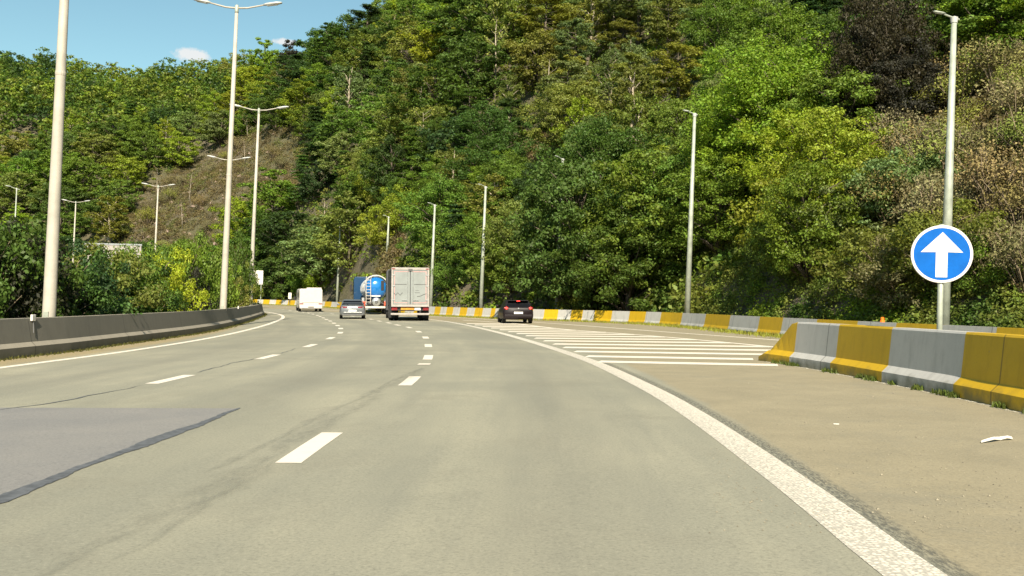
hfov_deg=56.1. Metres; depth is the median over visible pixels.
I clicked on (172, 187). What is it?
dry shrub
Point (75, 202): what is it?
street lamp
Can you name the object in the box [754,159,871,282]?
broadleaf tree
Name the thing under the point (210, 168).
dry shrub
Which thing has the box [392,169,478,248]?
broadleaf tree
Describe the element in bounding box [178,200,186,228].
bare sapling
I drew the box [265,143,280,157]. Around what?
dry shrub
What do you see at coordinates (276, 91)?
broadleaf tree
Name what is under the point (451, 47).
broadleaf tree
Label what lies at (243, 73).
broadleaf tree
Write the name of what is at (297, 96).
broadleaf tree
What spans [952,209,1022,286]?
dry shrub
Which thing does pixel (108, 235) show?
birch tree
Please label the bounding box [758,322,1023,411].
concrete barrier
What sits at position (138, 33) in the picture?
sky
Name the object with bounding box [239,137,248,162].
bare sapling
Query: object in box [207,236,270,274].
broadleaf tree
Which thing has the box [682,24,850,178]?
broadleaf tree
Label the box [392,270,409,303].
rear door
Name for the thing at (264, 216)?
broadleaf tree
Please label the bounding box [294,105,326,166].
spruce tree
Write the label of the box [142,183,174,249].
street lamp
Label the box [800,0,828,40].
spruce tree
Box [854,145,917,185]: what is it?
dry shrub
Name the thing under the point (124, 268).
shrub
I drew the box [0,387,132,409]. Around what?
tar seam
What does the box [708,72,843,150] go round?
broadleaf tree
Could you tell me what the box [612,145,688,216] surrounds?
broadleaf tree
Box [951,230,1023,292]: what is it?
shrub
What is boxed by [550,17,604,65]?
pine tree
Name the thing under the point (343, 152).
spruce tree
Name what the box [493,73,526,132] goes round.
birch tree
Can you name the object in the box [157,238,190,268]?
broadleaf tree
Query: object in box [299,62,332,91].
broadleaf tree
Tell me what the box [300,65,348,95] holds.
broadleaf tree
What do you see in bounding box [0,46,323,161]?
distant forest
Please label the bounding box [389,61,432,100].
broadleaf tree
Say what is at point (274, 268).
broadleaf tree
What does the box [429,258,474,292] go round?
shrub
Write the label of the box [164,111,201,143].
broadleaf tree
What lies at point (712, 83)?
broadleaf tree
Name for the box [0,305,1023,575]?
road
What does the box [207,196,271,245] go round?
broadleaf tree
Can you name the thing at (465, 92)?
pine tree
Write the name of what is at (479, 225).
shrub
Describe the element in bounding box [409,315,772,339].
edge line
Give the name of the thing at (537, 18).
birch tree
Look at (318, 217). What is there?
broadleaf tree
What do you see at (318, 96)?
broadleaf tree
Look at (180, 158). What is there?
broadleaf tree
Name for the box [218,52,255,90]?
broadleaf tree
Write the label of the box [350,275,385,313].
tanker lorry
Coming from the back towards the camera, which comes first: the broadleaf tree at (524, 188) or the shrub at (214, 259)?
the broadleaf tree at (524, 188)
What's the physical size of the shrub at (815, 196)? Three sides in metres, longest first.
5.691 x 4.590 x 4.532 m
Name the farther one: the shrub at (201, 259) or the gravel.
the shrub at (201, 259)
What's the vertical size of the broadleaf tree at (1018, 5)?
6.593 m
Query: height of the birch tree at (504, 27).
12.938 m
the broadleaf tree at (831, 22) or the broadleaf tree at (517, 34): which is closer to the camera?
the broadleaf tree at (831, 22)
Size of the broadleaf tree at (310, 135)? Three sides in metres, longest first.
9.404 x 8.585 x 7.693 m
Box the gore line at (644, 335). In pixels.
[466,320,772,346]
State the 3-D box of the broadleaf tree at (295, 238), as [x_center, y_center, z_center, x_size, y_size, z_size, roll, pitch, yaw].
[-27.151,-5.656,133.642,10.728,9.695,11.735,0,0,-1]
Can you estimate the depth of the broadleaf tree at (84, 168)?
197.69 m
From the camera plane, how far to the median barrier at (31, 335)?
25.14 m
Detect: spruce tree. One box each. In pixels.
[118,103,138,135]
[281,154,312,204]
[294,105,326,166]
[327,150,353,208]
[353,41,376,87]
[388,126,426,201]
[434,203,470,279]
[456,107,475,146]
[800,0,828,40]
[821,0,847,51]
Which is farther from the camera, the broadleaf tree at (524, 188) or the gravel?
the broadleaf tree at (524, 188)
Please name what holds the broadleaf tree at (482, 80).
on the ground at (362, 264)
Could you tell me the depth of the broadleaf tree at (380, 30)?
170.66 m
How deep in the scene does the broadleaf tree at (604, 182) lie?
67.02 m
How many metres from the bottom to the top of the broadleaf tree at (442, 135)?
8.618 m
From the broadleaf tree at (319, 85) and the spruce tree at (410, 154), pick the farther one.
the broadleaf tree at (319, 85)
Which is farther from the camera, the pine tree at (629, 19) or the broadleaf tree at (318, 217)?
the broadleaf tree at (318, 217)
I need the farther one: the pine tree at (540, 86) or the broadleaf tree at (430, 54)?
the broadleaf tree at (430, 54)
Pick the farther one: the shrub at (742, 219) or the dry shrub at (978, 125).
the shrub at (742, 219)
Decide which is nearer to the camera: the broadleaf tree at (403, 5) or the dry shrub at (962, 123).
the dry shrub at (962, 123)
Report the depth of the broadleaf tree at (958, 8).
48.53 m
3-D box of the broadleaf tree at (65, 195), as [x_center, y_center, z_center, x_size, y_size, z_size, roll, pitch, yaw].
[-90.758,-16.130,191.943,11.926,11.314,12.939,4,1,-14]
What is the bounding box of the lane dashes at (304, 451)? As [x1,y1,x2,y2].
[275,317,432,462]
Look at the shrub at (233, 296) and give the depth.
52.88 m
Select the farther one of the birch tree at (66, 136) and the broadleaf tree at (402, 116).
the birch tree at (66, 136)
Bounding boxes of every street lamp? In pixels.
[5,185,19,216]
[42,0,68,316]
[62,199,89,262]
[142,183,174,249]
[194,0,281,310]
[207,155,250,159]
[229,104,288,305]
[336,227,340,301]
[383,215,388,251]
[427,202,436,306]
[479,184,487,307]
[555,155,564,309]
[683,110,697,312]
[933,11,959,324]
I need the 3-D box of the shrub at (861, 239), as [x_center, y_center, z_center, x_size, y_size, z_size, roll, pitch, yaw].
[13.108,-0.706,34.876,5.255,3.521,5.260,-2,-3,33]
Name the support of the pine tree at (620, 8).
on the ground at (362, 264)
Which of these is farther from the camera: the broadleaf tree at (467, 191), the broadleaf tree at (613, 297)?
the broadleaf tree at (467, 191)
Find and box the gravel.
[709,361,1020,532]
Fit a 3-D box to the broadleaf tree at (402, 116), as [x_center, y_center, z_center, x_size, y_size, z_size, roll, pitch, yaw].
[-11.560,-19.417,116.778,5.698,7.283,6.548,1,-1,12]
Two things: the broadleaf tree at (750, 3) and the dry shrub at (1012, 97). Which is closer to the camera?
the dry shrub at (1012, 97)
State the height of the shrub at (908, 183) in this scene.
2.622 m
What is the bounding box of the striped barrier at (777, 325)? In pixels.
[253,299,1023,335]
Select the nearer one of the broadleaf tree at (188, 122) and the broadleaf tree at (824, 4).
the broadleaf tree at (824, 4)
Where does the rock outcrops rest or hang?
on the ground at (362, 264)
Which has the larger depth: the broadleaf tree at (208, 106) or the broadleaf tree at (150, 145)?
the broadleaf tree at (208, 106)
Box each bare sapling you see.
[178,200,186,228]
[184,171,196,201]
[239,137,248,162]
[316,188,332,221]
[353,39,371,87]
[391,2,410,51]
[410,77,430,105]
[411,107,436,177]
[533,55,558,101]
[602,0,620,55]
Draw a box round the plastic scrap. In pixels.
[981,436,1012,442]
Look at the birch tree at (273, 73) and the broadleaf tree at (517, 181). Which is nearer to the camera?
the broadleaf tree at (517, 181)
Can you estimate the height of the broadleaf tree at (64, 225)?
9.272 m
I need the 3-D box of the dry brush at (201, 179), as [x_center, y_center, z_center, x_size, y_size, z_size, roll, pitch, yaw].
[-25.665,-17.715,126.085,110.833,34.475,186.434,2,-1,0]
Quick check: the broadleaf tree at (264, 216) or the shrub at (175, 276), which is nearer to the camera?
the shrub at (175, 276)
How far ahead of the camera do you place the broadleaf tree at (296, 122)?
184.66 m
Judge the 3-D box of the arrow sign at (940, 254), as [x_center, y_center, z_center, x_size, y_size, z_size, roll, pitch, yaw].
[6.543,0.278,14.676,0.884,2.507,0.118,1,-1,16]
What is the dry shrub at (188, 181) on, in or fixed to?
on the ground at (362, 264)
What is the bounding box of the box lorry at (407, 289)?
[381,267,429,319]
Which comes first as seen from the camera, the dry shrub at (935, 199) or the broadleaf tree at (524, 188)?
the dry shrub at (935, 199)
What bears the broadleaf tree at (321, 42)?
on the ground at (362, 264)
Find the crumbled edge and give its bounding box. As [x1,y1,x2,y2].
[608,363,963,575]
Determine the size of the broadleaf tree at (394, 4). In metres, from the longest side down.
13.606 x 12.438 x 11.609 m
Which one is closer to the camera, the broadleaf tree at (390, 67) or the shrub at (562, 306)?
the shrub at (562, 306)
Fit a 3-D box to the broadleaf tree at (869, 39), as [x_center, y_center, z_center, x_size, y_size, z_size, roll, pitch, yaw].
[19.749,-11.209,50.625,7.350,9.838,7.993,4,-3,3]
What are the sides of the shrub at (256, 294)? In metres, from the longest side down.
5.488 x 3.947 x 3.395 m
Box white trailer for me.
[85,243,141,264]
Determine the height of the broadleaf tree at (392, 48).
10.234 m
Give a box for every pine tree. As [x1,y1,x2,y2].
[272,54,302,80]
[343,3,385,34]
[410,0,475,63]
[446,88,485,117]
[480,97,538,146]
[505,0,576,60]
[532,81,576,125]
[538,59,607,121]
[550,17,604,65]
[553,0,590,47]
[598,0,647,41]
[599,19,641,61]
[604,0,685,51]
[606,52,655,98]
[634,0,663,50]
[641,0,686,79]
[647,42,707,119]
[675,0,731,74]
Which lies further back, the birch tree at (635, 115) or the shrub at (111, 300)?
the birch tree at (635, 115)
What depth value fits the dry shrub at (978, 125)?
39.43 m
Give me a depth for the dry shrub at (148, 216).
182.49 m
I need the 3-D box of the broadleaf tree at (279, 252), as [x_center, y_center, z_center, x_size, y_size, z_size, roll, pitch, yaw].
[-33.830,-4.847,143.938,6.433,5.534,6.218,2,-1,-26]
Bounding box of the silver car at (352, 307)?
[337,299,366,318]
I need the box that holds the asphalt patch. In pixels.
[0,408,235,494]
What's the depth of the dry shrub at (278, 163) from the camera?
184.33 m
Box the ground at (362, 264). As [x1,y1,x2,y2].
[0,0,1023,326]
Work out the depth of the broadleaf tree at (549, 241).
68.64 m
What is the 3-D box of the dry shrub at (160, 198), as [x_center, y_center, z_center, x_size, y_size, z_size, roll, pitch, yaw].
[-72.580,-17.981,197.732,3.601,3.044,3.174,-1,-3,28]
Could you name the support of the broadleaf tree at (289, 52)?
on the ground at (362, 264)
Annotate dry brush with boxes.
[111,56,1023,276]
[533,60,1023,299]
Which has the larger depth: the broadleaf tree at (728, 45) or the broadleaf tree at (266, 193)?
the broadleaf tree at (266, 193)
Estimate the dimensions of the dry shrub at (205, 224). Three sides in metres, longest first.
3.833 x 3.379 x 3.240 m
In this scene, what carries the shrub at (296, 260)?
on the ground at (362, 264)
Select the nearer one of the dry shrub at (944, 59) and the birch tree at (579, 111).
the dry shrub at (944, 59)
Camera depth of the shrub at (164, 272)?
33.99 m
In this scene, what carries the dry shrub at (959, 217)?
on the ground at (362, 264)
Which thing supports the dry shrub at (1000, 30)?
on the ground at (362, 264)
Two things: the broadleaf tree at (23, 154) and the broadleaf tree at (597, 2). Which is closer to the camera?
the broadleaf tree at (597, 2)
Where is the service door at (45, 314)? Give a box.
[43,311,48,316]
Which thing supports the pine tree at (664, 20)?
on the ground at (362, 264)
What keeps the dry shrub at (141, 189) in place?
on the ground at (362, 264)
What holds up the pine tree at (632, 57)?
on the ground at (362, 264)
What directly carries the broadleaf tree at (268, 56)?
on the ground at (362, 264)
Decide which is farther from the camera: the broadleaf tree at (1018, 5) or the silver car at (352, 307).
the silver car at (352, 307)
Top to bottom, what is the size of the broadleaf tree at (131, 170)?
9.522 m
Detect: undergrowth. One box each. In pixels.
[0,0,1015,313]
[612,158,1023,327]
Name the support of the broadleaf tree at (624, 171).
on the ground at (362, 264)
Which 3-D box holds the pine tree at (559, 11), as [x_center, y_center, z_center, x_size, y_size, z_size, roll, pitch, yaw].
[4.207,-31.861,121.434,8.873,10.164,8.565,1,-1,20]
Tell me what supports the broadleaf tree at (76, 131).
on the ground at (362, 264)
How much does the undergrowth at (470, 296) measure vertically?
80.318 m
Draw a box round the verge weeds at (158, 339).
[0,313,266,360]
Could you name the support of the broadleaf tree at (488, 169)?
on the ground at (362, 264)
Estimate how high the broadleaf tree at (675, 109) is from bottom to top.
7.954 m
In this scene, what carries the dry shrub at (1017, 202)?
on the ground at (362, 264)
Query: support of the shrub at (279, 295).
on the ground at (362, 264)
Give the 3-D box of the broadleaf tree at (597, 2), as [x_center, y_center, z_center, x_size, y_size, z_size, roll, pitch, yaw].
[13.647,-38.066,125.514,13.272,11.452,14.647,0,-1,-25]
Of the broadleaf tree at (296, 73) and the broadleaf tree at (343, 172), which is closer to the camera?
the broadleaf tree at (343, 172)
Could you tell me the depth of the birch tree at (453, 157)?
94.57 m
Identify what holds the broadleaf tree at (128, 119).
on the ground at (362, 264)
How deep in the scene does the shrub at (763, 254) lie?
43.08 m
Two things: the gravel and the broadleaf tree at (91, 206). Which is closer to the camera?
the gravel
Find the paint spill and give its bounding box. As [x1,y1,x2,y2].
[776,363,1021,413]
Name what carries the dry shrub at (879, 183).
on the ground at (362, 264)
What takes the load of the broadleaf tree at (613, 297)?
on the ground at (362, 264)
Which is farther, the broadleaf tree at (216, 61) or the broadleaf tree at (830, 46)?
the broadleaf tree at (216, 61)
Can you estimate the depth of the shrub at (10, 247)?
24.02 m
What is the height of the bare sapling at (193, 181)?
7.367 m
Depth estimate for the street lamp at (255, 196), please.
66.04 m
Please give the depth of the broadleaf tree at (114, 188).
194.99 m
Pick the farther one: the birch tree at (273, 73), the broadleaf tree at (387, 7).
the birch tree at (273, 73)
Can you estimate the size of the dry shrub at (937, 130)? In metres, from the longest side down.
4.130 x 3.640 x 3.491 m
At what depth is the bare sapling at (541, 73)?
106.14 m
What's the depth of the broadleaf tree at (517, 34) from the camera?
122.44 m
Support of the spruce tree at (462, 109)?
on the ground at (362, 264)
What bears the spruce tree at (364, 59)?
on the ground at (362, 264)
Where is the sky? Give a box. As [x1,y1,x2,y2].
[0,0,385,81]
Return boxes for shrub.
[0,212,88,318]
[0,215,88,317]
[1,239,144,317]
[18,275,137,315]
[40,237,132,315]
[59,237,167,312]
[73,245,187,313]
[107,237,185,312]
[111,224,129,240]
[135,184,147,194]
[135,204,162,225]
[137,199,156,213]
[140,243,209,311]
[150,194,166,205]
[157,240,174,249]
[159,235,221,310]
[161,175,179,185]
[161,188,179,200]
[162,183,181,193]
[163,262,219,310]
[170,230,236,308]
[176,176,186,185]
[184,178,195,189]
[188,194,207,208]
[199,219,215,233]
[200,246,242,307]
[204,162,219,172]
[215,228,258,306]
[219,151,227,160]
[224,135,245,151]
[229,268,256,307]
[235,260,263,305]
[237,253,258,301]
[260,258,294,292]
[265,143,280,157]
[268,282,292,299]
[271,156,289,169]
[283,270,307,292]
[292,145,307,157]
[293,234,340,276]
[302,269,333,292]
[332,221,359,239]
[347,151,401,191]
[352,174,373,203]
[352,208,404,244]
[366,181,396,207]
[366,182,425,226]
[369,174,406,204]
[406,227,467,279]
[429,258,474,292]
[435,211,470,242]
[461,213,507,240]
[465,229,564,293]
[548,284,625,310]
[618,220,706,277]
[726,159,824,254]
[742,211,847,277]
[775,178,879,257]
[777,174,898,244]
[809,224,921,292]
[841,147,974,223]
[844,162,930,226]
[844,231,936,309]
[854,106,926,152]
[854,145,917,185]
[866,117,934,167]
[871,108,946,154]
[872,196,1023,293]
[875,107,961,164]
[885,169,981,219]
[885,184,937,225]
[888,167,961,219]
[895,116,982,178]
[902,85,956,115]
[915,203,989,232]
[927,53,1005,107]
[927,107,979,136]
[928,42,981,83]
[936,138,1023,212]
[940,94,991,122]
[945,103,1023,167]
[949,33,1023,90]
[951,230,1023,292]
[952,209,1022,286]
[954,118,1002,151]
[969,72,1023,129]
[973,216,1023,292]
[976,14,1023,49]
[976,162,1023,232]
[986,41,1019,63]
[986,60,1023,84]
[987,105,1023,164]
[988,59,1023,106]
[1009,36,1023,56]
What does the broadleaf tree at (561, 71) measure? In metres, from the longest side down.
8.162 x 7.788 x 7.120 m
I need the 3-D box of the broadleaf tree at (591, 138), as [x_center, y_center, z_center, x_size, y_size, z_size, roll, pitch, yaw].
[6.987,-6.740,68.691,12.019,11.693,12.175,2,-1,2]
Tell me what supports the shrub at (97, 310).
on the ground at (362, 264)
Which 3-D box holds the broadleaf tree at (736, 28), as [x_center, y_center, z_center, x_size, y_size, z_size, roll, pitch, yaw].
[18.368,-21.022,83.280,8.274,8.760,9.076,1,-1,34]
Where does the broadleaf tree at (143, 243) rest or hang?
on the ground at (362, 264)
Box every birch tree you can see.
[47,127,78,160]
[64,114,84,141]
[81,195,135,242]
[153,117,176,154]
[263,65,291,90]
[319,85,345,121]
[331,61,370,111]
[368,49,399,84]
[373,13,396,44]
[432,144,475,206]
[456,172,514,223]
[483,2,509,99]
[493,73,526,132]
[505,0,543,32]
[549,95,594,146]
[563,0,617,65]
[591,42,624,102]
[605,91,663,151]
[607,64,667,129]
[613,35,654,90]
[649,0,687,51]
[682,0,729,45]
[752,0,791,43]
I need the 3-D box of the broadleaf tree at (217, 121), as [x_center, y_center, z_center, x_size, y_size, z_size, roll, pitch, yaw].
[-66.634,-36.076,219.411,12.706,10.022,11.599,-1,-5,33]
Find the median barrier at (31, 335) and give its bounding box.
[0,302,263,359]
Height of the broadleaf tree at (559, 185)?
12.166 m
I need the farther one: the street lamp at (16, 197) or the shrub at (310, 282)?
the shrub at (310, 282)
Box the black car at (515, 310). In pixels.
[496,300,532,322]
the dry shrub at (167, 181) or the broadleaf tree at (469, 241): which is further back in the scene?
the dry shrub at (167, 181)
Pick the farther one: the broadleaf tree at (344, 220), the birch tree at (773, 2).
the broadleaf tree at (344, 220)
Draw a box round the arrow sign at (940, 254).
[910,224,972,329]
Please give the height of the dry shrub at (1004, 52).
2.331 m
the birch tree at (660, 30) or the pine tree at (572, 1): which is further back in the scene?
the pine tree at (572, 1)
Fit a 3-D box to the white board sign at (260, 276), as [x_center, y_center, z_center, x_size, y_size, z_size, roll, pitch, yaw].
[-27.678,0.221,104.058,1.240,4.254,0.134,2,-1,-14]
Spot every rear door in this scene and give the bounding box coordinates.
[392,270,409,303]
[411,270,428,303]
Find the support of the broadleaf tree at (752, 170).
on the ground at (362, 264)
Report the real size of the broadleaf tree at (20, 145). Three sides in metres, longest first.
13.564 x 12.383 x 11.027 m
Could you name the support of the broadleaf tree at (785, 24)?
on the ground at (362, 264)
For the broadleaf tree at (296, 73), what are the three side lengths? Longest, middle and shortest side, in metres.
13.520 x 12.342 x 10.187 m
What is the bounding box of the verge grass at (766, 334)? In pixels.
[262,304,783,337]
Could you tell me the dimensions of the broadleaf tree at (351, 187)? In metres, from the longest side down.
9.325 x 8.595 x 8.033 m
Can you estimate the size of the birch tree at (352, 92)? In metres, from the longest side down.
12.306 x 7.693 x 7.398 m
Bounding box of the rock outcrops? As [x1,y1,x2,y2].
[123,133,297,244]
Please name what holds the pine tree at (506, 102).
on the ground at (362, 264)
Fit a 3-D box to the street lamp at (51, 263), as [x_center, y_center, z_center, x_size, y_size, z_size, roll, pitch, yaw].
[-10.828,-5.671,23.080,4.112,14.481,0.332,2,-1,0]
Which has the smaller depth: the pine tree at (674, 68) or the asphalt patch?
the asphalt patch
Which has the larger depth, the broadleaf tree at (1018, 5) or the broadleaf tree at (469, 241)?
the broadleaf tree at (469, 241)
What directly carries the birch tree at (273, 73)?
on the ground at (362, 264)
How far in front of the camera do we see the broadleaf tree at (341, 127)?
155.97 m
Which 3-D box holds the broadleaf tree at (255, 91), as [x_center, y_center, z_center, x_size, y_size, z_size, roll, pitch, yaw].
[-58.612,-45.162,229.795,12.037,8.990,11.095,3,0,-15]
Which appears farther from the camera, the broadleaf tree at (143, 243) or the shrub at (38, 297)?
the broadleaf tree at (143, 243)
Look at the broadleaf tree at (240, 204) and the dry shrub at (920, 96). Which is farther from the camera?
the broadleaf tree at (240, 204)
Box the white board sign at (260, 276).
[255,270,262,301]
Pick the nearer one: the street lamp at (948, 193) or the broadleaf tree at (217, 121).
the street lamp at (948, 193)
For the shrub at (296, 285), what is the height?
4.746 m
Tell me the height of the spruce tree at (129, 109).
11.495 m
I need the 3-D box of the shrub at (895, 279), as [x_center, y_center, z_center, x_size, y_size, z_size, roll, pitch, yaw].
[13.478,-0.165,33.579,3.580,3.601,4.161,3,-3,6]
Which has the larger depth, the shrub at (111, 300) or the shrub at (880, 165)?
the shrub at (880, 165)
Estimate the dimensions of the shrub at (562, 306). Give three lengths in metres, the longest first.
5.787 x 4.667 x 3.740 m
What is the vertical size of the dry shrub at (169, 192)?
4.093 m
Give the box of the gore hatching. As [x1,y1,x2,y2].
[467,323,777,365]
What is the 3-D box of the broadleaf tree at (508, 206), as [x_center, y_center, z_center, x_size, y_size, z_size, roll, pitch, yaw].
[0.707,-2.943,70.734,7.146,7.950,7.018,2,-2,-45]
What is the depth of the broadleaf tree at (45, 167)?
199.28 m
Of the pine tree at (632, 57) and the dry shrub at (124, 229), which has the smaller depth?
the pine tree at (632, 57)
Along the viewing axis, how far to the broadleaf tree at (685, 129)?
63.20 m
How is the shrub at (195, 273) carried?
on the ground at (362, 264)
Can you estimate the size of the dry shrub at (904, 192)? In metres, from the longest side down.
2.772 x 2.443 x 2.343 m
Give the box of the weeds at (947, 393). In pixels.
[771,359,1023,413]
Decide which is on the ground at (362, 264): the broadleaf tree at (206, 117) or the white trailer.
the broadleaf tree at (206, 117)
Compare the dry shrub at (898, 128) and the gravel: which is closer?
the gravel
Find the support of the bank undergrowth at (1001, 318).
on the ground at (362, 264)
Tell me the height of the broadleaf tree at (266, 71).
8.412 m
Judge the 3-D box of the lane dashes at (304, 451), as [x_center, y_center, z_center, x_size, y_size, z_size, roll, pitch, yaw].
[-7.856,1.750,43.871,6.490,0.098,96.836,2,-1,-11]
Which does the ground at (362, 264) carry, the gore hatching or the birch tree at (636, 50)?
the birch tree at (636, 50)
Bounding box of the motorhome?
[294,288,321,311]
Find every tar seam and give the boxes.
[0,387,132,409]
[0,408,238,502]
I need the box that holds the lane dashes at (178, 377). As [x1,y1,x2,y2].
[145,315,342,383]
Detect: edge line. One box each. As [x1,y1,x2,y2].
[0,312,284,367]
[283,307,947,575]
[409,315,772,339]
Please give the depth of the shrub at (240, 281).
62.32 m
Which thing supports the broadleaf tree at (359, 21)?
on the ground at (362, 264)
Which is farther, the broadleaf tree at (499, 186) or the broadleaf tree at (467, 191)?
the broadleaf tree at (467, 191)
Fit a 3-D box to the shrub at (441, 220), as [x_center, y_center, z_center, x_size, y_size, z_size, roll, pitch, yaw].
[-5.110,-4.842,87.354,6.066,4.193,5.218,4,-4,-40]
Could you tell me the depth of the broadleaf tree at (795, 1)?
84.65 m
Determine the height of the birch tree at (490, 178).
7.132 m
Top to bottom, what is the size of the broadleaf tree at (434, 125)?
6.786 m
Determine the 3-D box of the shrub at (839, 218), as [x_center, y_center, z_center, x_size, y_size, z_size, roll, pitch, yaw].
[14.312,-2.694,40.784,5.609,4.080,5.604,4,-1,38]
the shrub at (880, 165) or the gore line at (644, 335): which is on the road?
the gore line at (644, 335)
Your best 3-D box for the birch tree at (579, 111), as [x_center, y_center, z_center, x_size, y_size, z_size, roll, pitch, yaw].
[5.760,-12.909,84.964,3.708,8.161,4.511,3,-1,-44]
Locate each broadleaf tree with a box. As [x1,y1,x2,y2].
[0,130,47,160]
[0,155,19,180]
[0,157,46,197]
[0,171,48,213]
[0,205,36,230]
[6,150,48,186]
[18,123,69,166]
[21,149,89,190]
[22,220,66,259]
[27,181,90,222]
[36,207,88,240]
[39,234,83,263]
[62,156,112,200]
[63,124,99,157]
[66,132,127,173]
[73,190,126,236]
[81,115,141,162]
[95,178,144,211]
[99,154,155,194]
[111,114,156,142]
[112,124,160,158]
[116,130,171,173]
[128,240,167,270]
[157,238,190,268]
[159,130,202,167]
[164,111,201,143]
[192,109,227,137]
[193,107,249,148]
[195,90,225,116]
[202,240,247,259]
[207,57,231,86]
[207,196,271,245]
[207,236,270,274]
[211,87,256,114]
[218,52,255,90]
[223,65,264,103]
[224,110,256,137]
[231,209,292,249]
[235,167,297,225]
[237,93,275,123]
[239,37,285,82]
[239,247,307,297]
[242,80,273,107]
[248,210,310,262]
[249,63,285,87]
[250,95,292,132]
[255,77,296,116]
[264,239,294,264]
[268,39,305,81]
[271,59,318,91]
[272,75,326,122]
[274,225,345,288]
[281,214,335,268]
[283,104,320,140]
[293,160,337,204]
[294,27,321,80]
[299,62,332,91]
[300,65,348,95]
[301,42,332,71]
[303,21,350,66]
[303,82,343,121]
[303,121,347,160]
[306,213,338,232]
[308,190,371,279]
[309,30,338,61]
[309,105,365,150]
[310,131,363,176]
[316,178,370,212]
[323,44,383,89]
[326,29,385,82]
[330,14,362,53]
[336,150,365,206]
[340,92,403,147]
[341,166,365,199]
[342,22,368,46]
[345,139,385,184]
[350,23,379,45]
[356,9,379,42]
[358,134,418,196]
[359,94,430,157]
[360,56,409,109]
[364,19,407,57]
[366,61,405,94]
[369,0,396,23]
[380,0,439,38]
[381,15,430,67]
[382,59,483,130]
[383,0,412,19]
[386,0,415,13]
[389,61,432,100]
[389,66,442,112]
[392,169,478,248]
[394,97,435,144]
[396,24,457,69]
[399,151,458,203]
[400,104,456,150]
[405,0,437,28]
[405,116,477,167]
[414,2,455,41]
[414,116,478,169]
[424,0,441,6]
[428,0,519,61]
[435,32,489,83]
[436,36,518,100]
[439,135,533,194]
[441,147,482,201]
[443,100,543,165]
[443,209,510,272]
[447,180,480,220]
[451,0,520,31]
[459,0,554,64]
[466,150,522,208]
[473,196,554,292]
[475,152,537,212]
[481,158,529,228]
[481,167,521,209]
[492,158,647,309]
[498,161,543,212]
[499,28,585,94]
[515,78,619,155]
[515,177,537,201]
[516,177,594,264]
[525,110,675,254]
[546,205,687,311]
[547,50,599,101]
[560,115,622,160]
[562,149,715,293]
[571,0,641,30]
[599,153,641,209]
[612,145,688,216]
[613,153,730,243]
[638,98,697,159]
[655,145,684,167]
[659,151,769,255]
[674,89,734,158]
[676,0,773,74]
[678,88,794,206]
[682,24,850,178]
[687,42,769,101]
[691,54,757,111]
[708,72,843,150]
[717,0,775,44]
[722,103,853,207]
[737,0,826,72]
[746,0,842,34]
[748,65,923,159]
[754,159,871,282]
[755,105,906,217]
[762,41,848,77]
[793,8,860,66]
[794,0,899,10]
[812,0,962,131]
[832,0,1017,61]
[845,33,959,133]
[870,6,978,77]
[893,0,1023,77]
[935,0,1023,47]
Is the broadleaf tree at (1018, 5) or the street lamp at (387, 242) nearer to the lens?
the broadleaf tree at (1018, 5)
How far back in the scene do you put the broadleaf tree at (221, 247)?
152.40 m
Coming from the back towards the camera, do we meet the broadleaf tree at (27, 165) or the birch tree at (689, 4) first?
the broadleaf tree at (27, 165)
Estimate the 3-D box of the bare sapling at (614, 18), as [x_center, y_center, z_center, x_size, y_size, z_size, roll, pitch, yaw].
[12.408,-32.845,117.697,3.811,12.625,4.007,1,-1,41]
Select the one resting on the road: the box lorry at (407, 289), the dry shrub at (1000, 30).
the box lorry at (407, 289)
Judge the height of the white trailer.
3.946 m
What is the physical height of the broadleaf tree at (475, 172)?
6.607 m
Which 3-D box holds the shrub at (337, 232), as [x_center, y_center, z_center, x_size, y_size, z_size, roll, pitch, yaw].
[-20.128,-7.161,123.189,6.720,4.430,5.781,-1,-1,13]
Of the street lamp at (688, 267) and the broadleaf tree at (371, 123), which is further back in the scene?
the broadleaf tree at (371, 123)
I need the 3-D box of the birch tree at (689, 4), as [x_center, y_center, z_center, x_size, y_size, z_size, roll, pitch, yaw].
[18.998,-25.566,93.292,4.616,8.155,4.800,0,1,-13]
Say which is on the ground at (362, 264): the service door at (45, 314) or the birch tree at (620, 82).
the birch tree at (620, 82)
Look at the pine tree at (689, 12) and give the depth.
87.50 m
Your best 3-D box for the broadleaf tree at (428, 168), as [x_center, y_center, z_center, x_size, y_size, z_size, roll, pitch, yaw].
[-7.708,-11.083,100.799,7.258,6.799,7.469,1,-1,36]
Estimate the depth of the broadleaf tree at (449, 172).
96.44 m
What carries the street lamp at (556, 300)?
on the ground at (362, 264)
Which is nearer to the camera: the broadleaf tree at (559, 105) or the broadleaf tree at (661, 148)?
the broadleaf tree at (661, 148)

